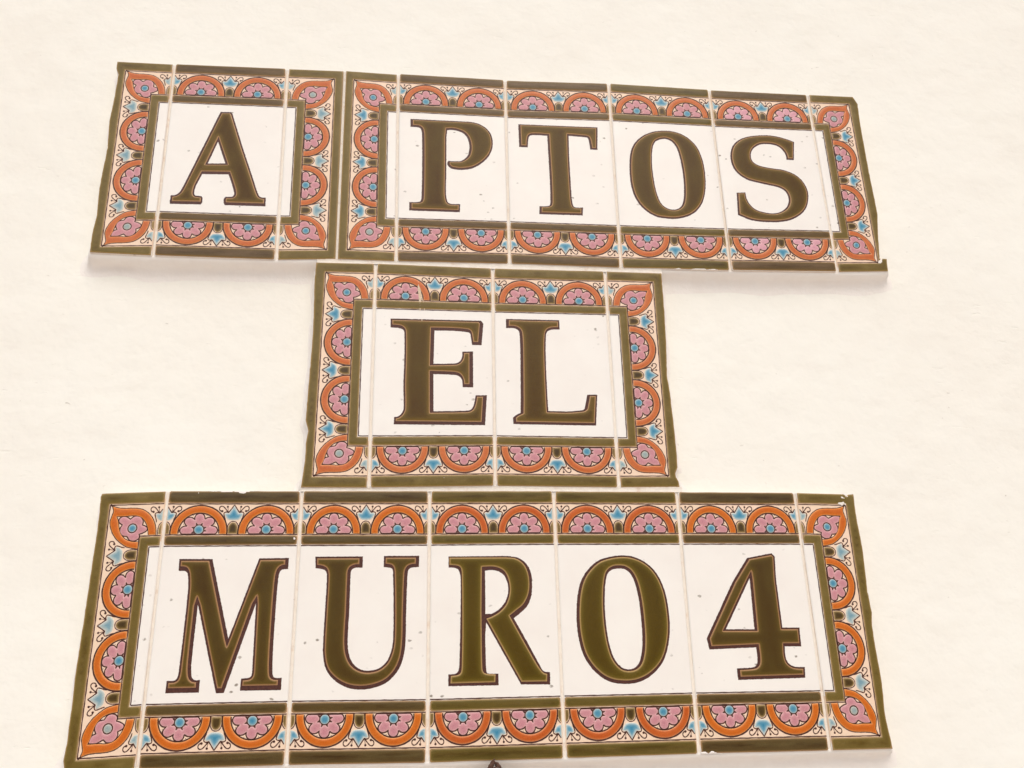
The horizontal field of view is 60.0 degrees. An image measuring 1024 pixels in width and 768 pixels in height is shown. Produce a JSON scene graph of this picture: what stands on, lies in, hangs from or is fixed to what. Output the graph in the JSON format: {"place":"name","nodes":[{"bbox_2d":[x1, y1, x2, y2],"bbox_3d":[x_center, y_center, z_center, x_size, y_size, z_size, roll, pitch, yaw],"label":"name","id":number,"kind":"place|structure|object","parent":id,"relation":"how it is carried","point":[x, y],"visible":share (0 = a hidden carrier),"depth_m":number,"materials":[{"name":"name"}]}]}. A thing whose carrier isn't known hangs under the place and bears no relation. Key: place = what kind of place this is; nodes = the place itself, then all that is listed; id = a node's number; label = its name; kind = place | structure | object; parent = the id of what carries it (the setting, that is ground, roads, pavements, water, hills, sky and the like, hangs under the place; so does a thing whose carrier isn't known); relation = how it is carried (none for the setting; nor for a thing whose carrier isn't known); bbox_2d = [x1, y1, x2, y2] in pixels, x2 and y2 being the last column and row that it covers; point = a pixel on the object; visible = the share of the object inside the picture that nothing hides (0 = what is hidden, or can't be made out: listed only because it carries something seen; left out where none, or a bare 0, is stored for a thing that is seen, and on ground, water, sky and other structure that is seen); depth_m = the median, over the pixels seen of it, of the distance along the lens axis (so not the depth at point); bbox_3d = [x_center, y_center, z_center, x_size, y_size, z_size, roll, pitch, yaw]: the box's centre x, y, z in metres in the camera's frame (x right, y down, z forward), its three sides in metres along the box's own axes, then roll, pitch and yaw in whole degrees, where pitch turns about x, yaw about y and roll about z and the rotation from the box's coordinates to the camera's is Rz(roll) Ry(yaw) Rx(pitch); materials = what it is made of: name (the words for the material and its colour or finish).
{"place":"outdoors","nodes":[
{"label":"outdoors","id":0,"kind":"place"},
{"label":"ground","id":1,"kind":"structure","parent":0,"visible":0},
{"bbox_2d":[0,0,1023,767],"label":"wall","id":2,"kind":"structure","parent":1,"relation":"on","point":[896,410],"depth_m":0.58,"materials":[{"name":"paint"}]},
{"bbox_2d":[80,62,343,284],"bbox_3d":[-0.192,-0.141,0.590,0.173,0.165,0.014,0,-20,-6],"label":"tile panel","id":3,"kind":"object","parent":2,"relation":"attached to","point":[221,173],"visible":1,"depth_m":0.58,"materials":[{"name":"multicoloured tile"}]},
{"bbox_2d":[54,491,896,767],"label":"tile panel","id":4,"kind":"object","parent":2,"relation":"attached to","point":[387,629],"visible":1,"depth_m":0.50,"materials":[{"name":"multicoloured tile"}]},
{"bbox_2d":[293,259,687,491],"bbox_3d":[-0.011,0.001,0.558,0.247,0.168,0.012,0,-20,-6],"label":"tile panel","id":5,"kind":"object","parent":2,"relation":"attached to","point":[429,376],"visible":1,"depth_m":0.55,"materials":[{"name":"multicoloured tile"}]},
{"bbox_2d":[488,758,500,767],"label":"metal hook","id":6,"kind":"object","parent":2,"relation":"attached to","point":[493,763],"visible":1,"depth_m":0.47,"materials":[{"name":"metal"}]},
{"bbox_2d":[335,71,891,295],"bbox_3d":[0.071,-0.138,0.619,0.394,0.168,0.014,0,-20,-6],"label":"tile panel","id":7,"kind":"object","parent":2,"relation":"attached to","point":[689,191],"visible":1,"depth_m":0.61,"materials":[{"name":"multicoloured tile"}]}
]}

